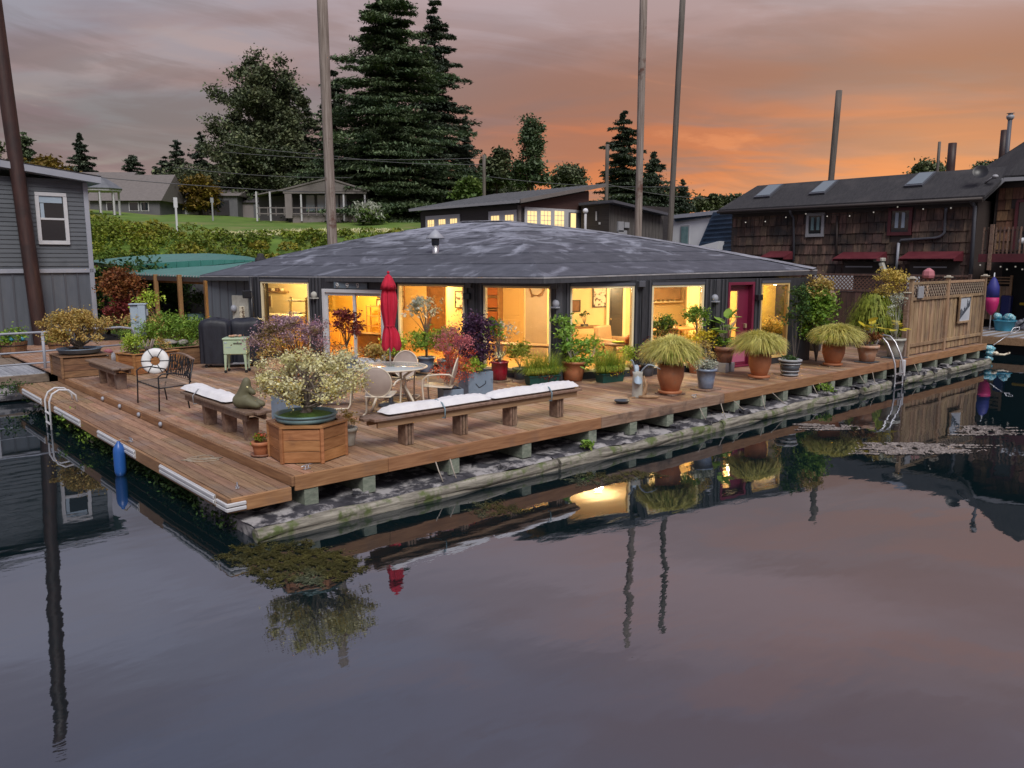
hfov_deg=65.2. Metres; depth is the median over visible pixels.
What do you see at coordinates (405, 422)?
bench
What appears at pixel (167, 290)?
hedge
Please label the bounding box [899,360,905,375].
corner fender
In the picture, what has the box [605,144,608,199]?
utility pole
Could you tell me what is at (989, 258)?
balcony
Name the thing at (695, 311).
potted plant
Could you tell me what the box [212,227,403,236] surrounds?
dry grass
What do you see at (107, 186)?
gazebo
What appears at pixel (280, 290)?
shelf
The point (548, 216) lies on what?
window
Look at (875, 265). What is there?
recess door
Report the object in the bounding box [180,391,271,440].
bench
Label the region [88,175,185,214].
hill house
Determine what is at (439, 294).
interior door
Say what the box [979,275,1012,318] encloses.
fence
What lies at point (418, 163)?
power line
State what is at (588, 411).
deck
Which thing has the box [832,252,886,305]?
red awning
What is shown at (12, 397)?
float timber
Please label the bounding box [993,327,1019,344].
landing net
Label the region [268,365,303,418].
patio chair
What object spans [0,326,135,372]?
pipe railing
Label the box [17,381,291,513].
deck
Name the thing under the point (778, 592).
water
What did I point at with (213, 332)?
covered grill
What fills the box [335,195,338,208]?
window
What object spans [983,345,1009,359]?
rope bundle
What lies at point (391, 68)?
conifer
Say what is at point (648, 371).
potted plant
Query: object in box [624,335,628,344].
orange vase
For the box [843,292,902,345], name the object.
weeping conifer
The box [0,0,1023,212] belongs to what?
sky
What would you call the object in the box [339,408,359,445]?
potted plant
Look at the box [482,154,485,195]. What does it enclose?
utility pole
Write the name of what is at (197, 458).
mooring line
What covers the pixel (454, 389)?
potted plant
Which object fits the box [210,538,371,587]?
water weed
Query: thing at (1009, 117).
capped flue
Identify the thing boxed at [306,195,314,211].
window
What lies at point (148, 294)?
lime vine
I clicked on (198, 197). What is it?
broadleaf tree
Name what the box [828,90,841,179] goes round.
mooring pile
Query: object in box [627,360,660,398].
garden sculpture
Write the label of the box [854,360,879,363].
plant tray
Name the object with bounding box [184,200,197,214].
garage door
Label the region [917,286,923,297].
notice box
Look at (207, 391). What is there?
cushion
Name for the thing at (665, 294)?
wall cabinet
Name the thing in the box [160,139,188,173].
conifer
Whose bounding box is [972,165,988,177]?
satellite dish
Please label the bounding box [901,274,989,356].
cedar fence
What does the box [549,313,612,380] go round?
potted plant
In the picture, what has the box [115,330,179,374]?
planter box
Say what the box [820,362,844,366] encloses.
pot caddy
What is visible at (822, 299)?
leafy shrub
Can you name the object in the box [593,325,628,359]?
armchair
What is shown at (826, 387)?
weed tuft
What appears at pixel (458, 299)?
picture
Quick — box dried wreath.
[529,288,543,296]
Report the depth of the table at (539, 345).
18.56 m
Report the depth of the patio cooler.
18.56 m
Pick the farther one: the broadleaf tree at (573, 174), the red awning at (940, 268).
the broadleaf tree at (573, 174)
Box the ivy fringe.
[22,397,237,529]
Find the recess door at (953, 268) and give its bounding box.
[909,262,959,295]
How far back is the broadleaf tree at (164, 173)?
100.87 m
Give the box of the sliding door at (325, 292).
[321,289,385,363]
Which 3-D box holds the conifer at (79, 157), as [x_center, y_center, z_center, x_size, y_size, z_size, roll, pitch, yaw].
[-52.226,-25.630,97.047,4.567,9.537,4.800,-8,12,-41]
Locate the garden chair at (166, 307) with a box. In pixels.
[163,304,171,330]
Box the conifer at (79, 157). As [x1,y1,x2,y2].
[64,132,98,171]
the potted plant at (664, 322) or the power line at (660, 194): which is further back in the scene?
the power line at (660, 194)
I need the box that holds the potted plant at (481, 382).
[451,308,502,394]
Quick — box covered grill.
[198,317,267,367]
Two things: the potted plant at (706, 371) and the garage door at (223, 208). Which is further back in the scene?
the garage door at (223, 208)
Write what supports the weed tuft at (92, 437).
on the water
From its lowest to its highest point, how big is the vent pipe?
0.340 m
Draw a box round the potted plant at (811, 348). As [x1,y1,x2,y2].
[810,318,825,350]
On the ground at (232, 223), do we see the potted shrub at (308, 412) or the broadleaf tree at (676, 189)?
the broadleaf tree at (676, 189)
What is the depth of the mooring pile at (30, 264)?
24.02 m
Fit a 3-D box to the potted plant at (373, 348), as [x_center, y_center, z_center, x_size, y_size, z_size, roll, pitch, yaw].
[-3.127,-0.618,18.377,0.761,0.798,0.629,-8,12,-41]
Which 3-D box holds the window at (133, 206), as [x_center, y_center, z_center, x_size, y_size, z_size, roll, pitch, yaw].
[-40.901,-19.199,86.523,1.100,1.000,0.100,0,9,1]
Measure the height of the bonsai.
0.439 m
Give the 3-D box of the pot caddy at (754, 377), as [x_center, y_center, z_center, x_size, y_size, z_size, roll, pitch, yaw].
[5.491,-0.164,17.779,0.476,0.081,0.476,3,9,19]
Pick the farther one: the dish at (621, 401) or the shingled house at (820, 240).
the shingled house at (820, 240)
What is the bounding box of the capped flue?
[1005,113,1014,153]
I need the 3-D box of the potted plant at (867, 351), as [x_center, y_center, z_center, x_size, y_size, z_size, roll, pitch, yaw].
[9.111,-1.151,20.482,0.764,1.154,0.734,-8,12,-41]
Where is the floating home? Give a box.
[199,220,818,380]
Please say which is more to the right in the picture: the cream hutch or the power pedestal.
the cream hutch
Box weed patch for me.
[461,469,668,517]
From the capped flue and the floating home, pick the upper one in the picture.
the capped flue
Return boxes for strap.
[434,399,445,418]
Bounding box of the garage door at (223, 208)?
[216,200,229,214]
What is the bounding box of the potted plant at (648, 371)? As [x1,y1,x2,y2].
[633,336,657,376]
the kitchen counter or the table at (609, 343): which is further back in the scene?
the kitchen counter
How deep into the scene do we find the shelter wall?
29.94 m
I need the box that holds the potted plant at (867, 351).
[852,317,884,361]
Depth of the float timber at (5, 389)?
18.42 m
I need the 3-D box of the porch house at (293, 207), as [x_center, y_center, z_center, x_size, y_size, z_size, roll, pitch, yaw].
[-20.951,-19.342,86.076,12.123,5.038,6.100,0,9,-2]
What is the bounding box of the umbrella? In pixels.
[378,271,401,406]
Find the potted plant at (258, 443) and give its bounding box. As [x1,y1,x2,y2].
[250,431,268,456]
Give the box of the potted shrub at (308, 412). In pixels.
[245,338,373,424]
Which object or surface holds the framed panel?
attached to the cedar fence at (930, 323)
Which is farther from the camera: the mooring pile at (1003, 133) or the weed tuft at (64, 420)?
the mooring pile at (1003, 133)
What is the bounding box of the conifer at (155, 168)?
[151,166,160,174]
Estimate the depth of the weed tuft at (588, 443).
12.90 m
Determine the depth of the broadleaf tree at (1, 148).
95.44 m
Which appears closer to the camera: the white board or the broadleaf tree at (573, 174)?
the white board
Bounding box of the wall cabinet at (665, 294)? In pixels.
[654,287,681,302]
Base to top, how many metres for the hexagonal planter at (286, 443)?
0.491 m
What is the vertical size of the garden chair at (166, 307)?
1.100 m
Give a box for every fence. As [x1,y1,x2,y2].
[789,273,971,337]
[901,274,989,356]
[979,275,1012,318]
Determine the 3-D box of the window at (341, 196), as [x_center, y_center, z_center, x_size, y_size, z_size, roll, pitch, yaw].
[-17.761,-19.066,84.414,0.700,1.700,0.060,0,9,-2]
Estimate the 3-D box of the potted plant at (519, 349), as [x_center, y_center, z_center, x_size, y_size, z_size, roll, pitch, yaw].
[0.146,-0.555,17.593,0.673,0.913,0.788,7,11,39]
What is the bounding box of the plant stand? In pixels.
[714,362,734,372]
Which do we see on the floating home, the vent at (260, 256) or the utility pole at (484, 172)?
the vent at (260, 256)
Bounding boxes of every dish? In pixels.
[614,399,629,403]
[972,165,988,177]
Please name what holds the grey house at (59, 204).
on the house float at (106, 337)
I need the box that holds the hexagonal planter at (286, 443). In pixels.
[266,415,348,464]
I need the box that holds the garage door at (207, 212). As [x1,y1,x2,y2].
[202,201,214,214]
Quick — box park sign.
[173,197,178,234]
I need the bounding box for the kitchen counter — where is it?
[269,313,308,345]
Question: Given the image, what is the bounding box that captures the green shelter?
[94,253,254,333]
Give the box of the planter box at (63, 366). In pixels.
[49,351,111,378]
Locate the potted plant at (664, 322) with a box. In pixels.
[653,312,681,364]
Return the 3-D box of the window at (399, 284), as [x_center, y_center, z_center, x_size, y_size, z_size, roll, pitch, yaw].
[-1.903,-1.440,18.908,2.023,1.945,0.130,6,11,33]
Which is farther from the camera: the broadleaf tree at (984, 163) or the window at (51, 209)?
the broadleaf tree at (984, 163)
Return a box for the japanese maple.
[91,262,154,339]
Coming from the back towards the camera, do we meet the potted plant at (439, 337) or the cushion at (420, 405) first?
the potted plant at (439, 337)
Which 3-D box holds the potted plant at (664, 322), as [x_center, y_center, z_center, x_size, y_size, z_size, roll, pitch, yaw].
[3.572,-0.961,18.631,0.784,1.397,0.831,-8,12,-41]
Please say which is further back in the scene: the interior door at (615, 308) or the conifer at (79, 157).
the conifer at (79, 157)
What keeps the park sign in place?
on the ground at (232, 223)
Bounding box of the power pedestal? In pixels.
[128,303,148,348]
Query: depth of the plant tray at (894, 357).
21.42 m
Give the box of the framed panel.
[957,295,972,323]
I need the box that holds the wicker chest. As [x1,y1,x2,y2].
[357,332,380,354]
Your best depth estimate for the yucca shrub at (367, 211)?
77.72 m
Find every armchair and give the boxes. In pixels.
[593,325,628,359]
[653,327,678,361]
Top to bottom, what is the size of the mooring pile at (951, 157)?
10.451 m
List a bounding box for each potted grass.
[635,332,706,390]
[727,328,788,375]
[805,322,868,363]
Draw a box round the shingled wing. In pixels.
[983,142,1023,326]
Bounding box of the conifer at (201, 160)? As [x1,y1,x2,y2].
[187,131,213,172]
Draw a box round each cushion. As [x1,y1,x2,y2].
[181,383,234,401]
[376,393,490,414]
[485,380,578,398]
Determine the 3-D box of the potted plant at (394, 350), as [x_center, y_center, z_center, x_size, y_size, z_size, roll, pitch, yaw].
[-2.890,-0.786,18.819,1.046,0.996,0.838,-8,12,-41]
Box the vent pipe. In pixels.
[983,174,998,182]
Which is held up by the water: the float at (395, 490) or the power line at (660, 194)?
the float at (395, 490)
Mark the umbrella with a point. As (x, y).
(391, 339)
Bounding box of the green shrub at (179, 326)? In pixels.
[114,308,211,345]
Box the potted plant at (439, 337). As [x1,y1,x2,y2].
[428,325,462,373]
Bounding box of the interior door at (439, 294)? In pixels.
[426,286,445,347]
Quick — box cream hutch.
[286,297,308,348]
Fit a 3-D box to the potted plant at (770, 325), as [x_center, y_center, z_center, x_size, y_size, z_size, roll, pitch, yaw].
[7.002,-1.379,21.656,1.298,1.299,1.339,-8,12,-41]
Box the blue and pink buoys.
[985,273,999,329]
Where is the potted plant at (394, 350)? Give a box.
[375,331,407,361]
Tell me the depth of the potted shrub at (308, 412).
10.46 m
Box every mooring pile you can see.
[0,0,47,345]
[317,0,336,244]
[634,0,646,236]
[667,0,685,240]
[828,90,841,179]
[936,142,940,171]
[946,143,956,170]
[998,130,1006,157]
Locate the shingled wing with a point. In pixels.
(1006, 195)
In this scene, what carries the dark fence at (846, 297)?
on the deck at (588, 411)
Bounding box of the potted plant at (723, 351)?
[710,308,739,362]
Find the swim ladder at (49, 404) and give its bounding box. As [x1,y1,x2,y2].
[44,387,77,429]
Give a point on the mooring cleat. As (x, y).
(306, 468)
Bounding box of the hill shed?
[242,197,259,217]
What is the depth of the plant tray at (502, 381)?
17.25 m
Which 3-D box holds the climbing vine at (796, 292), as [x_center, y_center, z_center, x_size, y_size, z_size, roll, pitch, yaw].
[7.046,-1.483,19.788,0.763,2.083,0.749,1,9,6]
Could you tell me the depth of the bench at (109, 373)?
16.59 m
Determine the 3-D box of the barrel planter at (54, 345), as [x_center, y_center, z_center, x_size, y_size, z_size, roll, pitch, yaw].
[-13.343,-1.269,23.441,0.715,0.742,0.772,-8,12,-41]
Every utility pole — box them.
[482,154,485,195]
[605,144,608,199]
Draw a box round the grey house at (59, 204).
[0,158,100,344]
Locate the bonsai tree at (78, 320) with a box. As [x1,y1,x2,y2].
[34,304,115,354]
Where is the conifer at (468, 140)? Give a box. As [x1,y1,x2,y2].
[451,115,482,180]
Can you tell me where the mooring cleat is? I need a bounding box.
[301,463,312,469]
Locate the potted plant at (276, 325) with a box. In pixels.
[231,311,331,376]
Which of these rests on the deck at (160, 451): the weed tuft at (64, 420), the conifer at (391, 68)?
the weed tuft at (64, 420)
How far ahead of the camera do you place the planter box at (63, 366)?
17.99 m
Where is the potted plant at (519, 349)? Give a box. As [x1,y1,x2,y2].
[503,337,536,379]
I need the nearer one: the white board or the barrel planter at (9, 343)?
the barrel planter at (9, 343)
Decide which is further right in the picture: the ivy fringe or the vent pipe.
the vent pipe
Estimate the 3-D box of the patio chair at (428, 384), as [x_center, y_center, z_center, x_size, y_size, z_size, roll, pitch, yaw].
[-1.273,-0.038,14.359,0.634,0.884,0.664,0,9,3]
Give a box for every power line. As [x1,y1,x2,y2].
[101,177,340,193]
[176,167,351,177]
[226,152,475,159]
[231,144,323,154]
[334,156,481,164]
[486,176,687,186]
[609,184,709,198]
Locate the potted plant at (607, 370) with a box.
[586,346,632,382]
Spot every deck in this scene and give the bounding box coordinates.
[10,338,986,504]
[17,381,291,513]
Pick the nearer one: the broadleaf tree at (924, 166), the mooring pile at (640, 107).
the mooring pile at (640, 107)
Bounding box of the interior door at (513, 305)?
[495,288,523,351]
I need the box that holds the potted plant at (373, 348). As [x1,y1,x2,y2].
[359,342,391,362]
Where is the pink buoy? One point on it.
(928, 273)
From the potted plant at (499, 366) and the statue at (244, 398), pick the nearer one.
the statue at (244, 398)
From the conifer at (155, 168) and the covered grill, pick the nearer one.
the covered grill
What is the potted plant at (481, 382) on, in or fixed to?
on the deck at (588, 411)
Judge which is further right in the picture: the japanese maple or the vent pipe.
the vent pipe
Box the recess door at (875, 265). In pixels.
[843,261,881,305]
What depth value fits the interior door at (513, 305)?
22.26 m
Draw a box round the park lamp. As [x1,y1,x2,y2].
[210,198,213,220]
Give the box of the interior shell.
[268,277,779,368]
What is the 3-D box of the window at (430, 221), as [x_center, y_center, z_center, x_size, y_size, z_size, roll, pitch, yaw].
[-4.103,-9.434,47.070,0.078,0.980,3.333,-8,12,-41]
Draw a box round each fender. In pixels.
[113,439,127,475]
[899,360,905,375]
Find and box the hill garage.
[181,190,248,216]
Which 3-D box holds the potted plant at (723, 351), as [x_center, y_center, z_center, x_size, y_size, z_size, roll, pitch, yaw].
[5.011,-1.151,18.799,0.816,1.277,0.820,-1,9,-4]
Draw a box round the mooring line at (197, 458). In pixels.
[180,455,222,461]
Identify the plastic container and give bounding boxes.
[1000,295,1012,318]
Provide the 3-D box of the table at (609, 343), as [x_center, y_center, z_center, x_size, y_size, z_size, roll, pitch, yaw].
[2.578,-0.685,19.178,0.950,0.602,0.950,-3,9,-21]
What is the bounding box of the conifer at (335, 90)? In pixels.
[297,70,359,184]
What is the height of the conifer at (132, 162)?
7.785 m
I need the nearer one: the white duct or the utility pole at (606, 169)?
the white duct
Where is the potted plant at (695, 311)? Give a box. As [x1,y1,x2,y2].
[680,303,720,373]
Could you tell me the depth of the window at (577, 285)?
17.67 m
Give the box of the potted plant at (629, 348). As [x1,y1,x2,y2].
[617,343,645,376]
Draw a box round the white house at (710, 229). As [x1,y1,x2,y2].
[672,210,731,250]
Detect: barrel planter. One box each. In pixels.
[0,320,29,357]
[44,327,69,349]
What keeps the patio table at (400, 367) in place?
on the deck at (588, 411)
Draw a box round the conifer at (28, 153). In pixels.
[6,131,36,162]
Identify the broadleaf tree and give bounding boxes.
[0,141,6,157]
[7,153,81,171]
[152,157,219,186]
[161,171,182,182]
[177,172,223,214]
[187,118,316,201]
[196,43,323,194]
[446,175,482,200]
[460,166,506,195]
[476,166,542,192]
[477,145,513,193]
[505,156,554,190]
[512,112,547,190]
[544,161,591,188]
[597,174,703,199]
[692,193,712,212]
[701,193,724,210]
[722,192,741,204]
[902,156,946,173]
[969,158,996,168]
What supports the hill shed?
on the ground at (232, 223)
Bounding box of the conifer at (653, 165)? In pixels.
[642,151,680,214]
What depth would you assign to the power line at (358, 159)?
77.78 m
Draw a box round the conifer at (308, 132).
[295,105,320,181]
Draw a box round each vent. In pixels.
[255,253,265,260]
[426,230,444,253]
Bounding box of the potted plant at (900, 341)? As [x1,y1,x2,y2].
[885,292,908,356]
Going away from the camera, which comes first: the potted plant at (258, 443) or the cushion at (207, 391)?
the potted plant at (258, 443)
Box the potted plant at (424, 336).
[401,295,442,371]
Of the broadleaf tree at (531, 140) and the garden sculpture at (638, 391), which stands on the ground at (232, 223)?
the broadleaf tree at (531, 140)
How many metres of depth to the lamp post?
43.07 m
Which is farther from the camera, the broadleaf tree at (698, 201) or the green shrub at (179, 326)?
the broadleaf tree at (698, 201)
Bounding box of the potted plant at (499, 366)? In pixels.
[482,316,521,379]
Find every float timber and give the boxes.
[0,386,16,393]
[0,393,28,401]
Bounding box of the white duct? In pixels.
[873,258,887,273]
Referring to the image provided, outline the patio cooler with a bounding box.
[222,336,250,372]
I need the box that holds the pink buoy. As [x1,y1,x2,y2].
[922,268,934,279]
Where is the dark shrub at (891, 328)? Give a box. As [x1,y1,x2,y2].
[876,310,902,337]
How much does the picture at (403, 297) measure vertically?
0.730 m
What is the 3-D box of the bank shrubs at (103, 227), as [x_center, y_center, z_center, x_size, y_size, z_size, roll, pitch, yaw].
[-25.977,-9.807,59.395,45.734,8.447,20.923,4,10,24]
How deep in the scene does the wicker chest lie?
21.77 m
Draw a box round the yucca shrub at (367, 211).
[352,200,389,224]
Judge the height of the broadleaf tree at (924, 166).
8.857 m
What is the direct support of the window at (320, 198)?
in the porch house at (293, 207)
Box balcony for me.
[978,224,1023,269]
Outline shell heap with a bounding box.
[1014,318,1023,329]
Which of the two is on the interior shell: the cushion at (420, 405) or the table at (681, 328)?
the table at (681, 328)
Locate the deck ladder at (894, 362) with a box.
[875,334,903,386]
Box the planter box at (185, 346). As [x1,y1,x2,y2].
[139,335,199,364]
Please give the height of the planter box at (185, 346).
0.732 m
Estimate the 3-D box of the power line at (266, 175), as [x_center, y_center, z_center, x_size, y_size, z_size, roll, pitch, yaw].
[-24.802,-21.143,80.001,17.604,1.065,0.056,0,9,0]
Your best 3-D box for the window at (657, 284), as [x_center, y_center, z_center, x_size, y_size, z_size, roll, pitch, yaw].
[3.806,-1.379,18.517,1.531,1.945,0.130,-5,10,-27]
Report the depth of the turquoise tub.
29.61 m
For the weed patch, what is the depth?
11.65 m
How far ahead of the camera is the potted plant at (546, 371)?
16.80 m
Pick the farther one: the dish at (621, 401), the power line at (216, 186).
the power line at (216, 186)
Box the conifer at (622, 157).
[589,110,662,206]
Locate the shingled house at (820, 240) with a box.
[717,166,1006,325]
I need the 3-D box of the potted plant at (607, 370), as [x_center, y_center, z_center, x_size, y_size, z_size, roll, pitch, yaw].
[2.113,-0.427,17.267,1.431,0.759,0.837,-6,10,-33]
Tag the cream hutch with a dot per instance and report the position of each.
(306, 306)
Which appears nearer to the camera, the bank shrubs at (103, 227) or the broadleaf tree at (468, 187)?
the bank shrubs at (103, 227)
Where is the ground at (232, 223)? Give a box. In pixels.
[89,209,420,309]
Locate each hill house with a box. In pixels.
[81,172,137,208]
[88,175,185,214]
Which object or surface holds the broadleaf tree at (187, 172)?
on the ground at (232, 223)
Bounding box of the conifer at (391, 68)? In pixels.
[280,0,491,222]
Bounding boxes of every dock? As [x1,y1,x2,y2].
[0,355,49,385]
[975,326,1023,354]
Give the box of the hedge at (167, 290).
[94,248,195,336]
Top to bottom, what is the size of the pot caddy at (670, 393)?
0.081 m
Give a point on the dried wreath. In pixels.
(532, 295)
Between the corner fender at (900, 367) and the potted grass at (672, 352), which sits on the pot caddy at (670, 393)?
the potted grass at (672, 352)
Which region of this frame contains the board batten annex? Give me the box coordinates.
[579,200,668,239]
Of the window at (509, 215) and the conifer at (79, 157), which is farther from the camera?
the conifer at (79, 157)
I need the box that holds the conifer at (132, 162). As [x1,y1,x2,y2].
[121,155,146,174]
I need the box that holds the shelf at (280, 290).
[268,288,288,292]
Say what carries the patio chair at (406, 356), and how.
on the deck at (588, 411)
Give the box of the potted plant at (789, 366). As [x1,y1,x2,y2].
[778,354,802,376]
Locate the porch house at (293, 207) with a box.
[254,178,371,222]
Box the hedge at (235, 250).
[208,248,254,265]
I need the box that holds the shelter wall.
[169,283,203,314]
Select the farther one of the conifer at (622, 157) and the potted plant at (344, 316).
the conifer at (622, 157)
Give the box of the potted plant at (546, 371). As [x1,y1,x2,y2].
[512,349,569,385]
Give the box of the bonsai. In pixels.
[579,310,589,325]
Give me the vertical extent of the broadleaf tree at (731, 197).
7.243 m
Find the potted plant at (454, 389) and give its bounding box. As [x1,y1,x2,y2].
[428,321,485,397]
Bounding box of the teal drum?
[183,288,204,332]
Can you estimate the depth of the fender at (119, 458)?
11.96 m
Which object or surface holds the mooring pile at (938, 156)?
in the water
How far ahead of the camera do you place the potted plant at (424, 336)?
18.63 m
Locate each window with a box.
[34,192,69,244]
[106,202,112,210]
[128,202,138,210]
[140,202,148,210]
[259,279,310,354]
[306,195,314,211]
[317,195,325,210]
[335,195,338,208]
[340,195,346,208]
[396,282,464,364]
[425,214,459,226]
[483,283,550,370]
[488,210,516,220]
[524,207,580,227]
[570,283,635,371]
[650,282,705,367]
[680,225,689,243]
[760,280,790,357]
[805,212,825,236]
[886,207,913,235]
[1012,199,1023,248]
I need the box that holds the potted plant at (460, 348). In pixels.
[452,340,474,365]
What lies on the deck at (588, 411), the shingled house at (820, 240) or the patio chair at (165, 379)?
the patio chair at (165, 379)
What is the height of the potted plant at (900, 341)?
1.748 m
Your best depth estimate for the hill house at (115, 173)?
92.09 m
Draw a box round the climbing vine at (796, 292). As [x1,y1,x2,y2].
[781,282,814,357]
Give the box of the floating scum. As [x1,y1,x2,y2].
[794,423,1023,454]
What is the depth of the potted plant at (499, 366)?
17.21 m
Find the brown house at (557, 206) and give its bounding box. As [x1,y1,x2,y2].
[409,183,605,227]
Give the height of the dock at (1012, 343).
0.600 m
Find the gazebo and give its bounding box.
[88,174,121,214]
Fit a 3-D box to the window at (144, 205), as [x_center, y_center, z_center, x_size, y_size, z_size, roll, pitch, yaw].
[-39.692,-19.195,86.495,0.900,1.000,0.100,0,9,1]
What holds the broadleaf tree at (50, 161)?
on the ground at (232, 223)
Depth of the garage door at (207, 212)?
91.99 m
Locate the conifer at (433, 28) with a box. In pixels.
[408,0,499,202]
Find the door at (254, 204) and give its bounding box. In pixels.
[253,203,259,217]
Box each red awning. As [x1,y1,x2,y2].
[760,251,792,275]
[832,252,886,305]
[898,251,963,295]
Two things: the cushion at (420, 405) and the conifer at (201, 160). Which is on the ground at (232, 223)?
the conifer at (201, 160)
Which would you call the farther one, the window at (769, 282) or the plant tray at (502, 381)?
the window at (769, 282)
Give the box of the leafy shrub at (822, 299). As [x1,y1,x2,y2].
[794,274,842,360]
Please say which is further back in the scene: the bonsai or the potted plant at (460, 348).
the bonsai
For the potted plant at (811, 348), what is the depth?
23.19 m
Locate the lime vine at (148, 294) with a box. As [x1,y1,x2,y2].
[128,284,165,315]
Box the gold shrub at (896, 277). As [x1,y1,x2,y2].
[864,265,917,343]
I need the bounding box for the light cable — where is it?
[733,203,962,220]
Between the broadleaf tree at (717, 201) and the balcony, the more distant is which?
the broadleaf tree at (717, 201)
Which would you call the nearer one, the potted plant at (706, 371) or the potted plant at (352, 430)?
the potted plant at (352, 430)
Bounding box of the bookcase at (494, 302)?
[487,288,502,351]
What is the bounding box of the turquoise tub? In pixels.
[992,313,1016,330]
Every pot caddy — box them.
[655,389,684,396]
[748,374,769,379]
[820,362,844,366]
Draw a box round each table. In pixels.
[353,361,427,410]
[488,341,548,359]
[572,325,600,347]
[600,341,627,362]
[653,326,697,349]
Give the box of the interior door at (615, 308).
[605,288,625,336]
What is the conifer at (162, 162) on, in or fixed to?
on the ground at (232, 223)
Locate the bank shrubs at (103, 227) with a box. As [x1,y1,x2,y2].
[90,211,416,310]
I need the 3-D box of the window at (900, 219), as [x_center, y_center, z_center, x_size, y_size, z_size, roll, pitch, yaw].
[15.965,-6.688,32.923,0.100,1.135,0.980,-8,12,-41]
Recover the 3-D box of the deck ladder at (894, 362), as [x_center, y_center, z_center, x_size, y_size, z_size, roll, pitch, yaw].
[9.689,-0.431,20.833,0.511,1.683,0.849,-8,12,-41]
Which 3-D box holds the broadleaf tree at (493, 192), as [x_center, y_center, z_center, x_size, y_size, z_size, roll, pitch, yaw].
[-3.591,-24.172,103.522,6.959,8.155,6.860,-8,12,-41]
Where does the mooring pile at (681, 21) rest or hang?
in the water
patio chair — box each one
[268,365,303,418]
[319,371,353,409]
[359,367,401,414]
[384,350,420,399]
[422,358,458,399]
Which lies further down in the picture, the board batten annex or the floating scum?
the floating scum
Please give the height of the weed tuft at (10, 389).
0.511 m
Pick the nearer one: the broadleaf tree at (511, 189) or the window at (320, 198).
the window at (320, 198)
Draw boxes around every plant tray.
[493,379,512,382]
[690,387,720,391]
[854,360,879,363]
[880,356,907,358]
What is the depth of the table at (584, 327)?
21.28 m
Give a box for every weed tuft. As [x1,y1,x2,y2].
[0,378,32,397]
[54,406,78,428]
[76,425,98,447]
[580,439,594,450]
[816,383,836,391]
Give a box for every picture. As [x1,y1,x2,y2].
[269,295,271,307]
[402,286,404,309]
[454,291,462,307]
[572,300,580,311]
[592,288,606,307]
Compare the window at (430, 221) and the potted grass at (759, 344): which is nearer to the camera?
the potted grass at (759, 344)
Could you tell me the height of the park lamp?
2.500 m
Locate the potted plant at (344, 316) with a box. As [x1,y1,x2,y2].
[327,307,366,374]
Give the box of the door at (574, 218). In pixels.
[568,212,580,227]
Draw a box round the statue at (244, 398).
[232,377,264,408]
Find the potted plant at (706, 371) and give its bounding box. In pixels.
[691,340,718,388]
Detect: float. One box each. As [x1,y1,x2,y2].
[32,332,124,367]
[198,358,991,542]
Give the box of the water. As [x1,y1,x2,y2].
[0,312,1023,767]
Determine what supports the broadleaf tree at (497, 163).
on the ground at (232, 223)
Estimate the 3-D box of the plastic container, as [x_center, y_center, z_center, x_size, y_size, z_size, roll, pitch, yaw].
[19.255,-3.002,31.166,0.350,0.900,0.350,-8,12,-41]
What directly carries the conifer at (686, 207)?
on the ground at (232, 223)
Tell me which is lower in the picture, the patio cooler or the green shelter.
the patio cooler
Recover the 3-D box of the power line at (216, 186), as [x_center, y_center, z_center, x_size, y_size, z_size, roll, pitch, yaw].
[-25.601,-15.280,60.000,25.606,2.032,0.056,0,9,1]
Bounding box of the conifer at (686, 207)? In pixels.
[674,179,696,213]
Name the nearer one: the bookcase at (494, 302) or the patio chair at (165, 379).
the patio chair at (165, 379)
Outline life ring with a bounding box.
[140,348,168,373]
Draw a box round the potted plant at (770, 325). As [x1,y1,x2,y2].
[761,315,782,354]
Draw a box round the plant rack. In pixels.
[366,305,380,332]
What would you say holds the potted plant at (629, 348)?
on the deck at (588, 411)
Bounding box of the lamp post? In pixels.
[583,208,587,228]
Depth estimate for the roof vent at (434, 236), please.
20.81 m
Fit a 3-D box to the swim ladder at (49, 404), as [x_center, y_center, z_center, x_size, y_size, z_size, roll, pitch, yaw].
[-8.735,0.623,15.540,0.524,1.119,0.378,-8,12,-41]
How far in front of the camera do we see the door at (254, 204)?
93.66 m
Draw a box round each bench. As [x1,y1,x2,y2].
[85,358,133,389]
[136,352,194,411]
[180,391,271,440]
[359,386,581,444]
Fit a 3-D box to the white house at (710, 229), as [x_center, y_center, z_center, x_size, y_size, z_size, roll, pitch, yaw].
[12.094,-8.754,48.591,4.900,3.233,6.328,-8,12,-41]
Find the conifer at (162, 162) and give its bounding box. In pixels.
[155,156,171,174]
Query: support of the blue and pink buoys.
on the dock at (1012, 343)
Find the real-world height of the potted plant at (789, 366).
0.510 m
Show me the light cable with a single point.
(843, 214)
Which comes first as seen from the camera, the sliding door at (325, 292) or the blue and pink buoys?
the sliding door at (325, 292)
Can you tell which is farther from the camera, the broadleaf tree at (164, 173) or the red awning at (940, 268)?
the broadleaf tree at (164, 173)
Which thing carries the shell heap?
on the dock at (1012, 343)

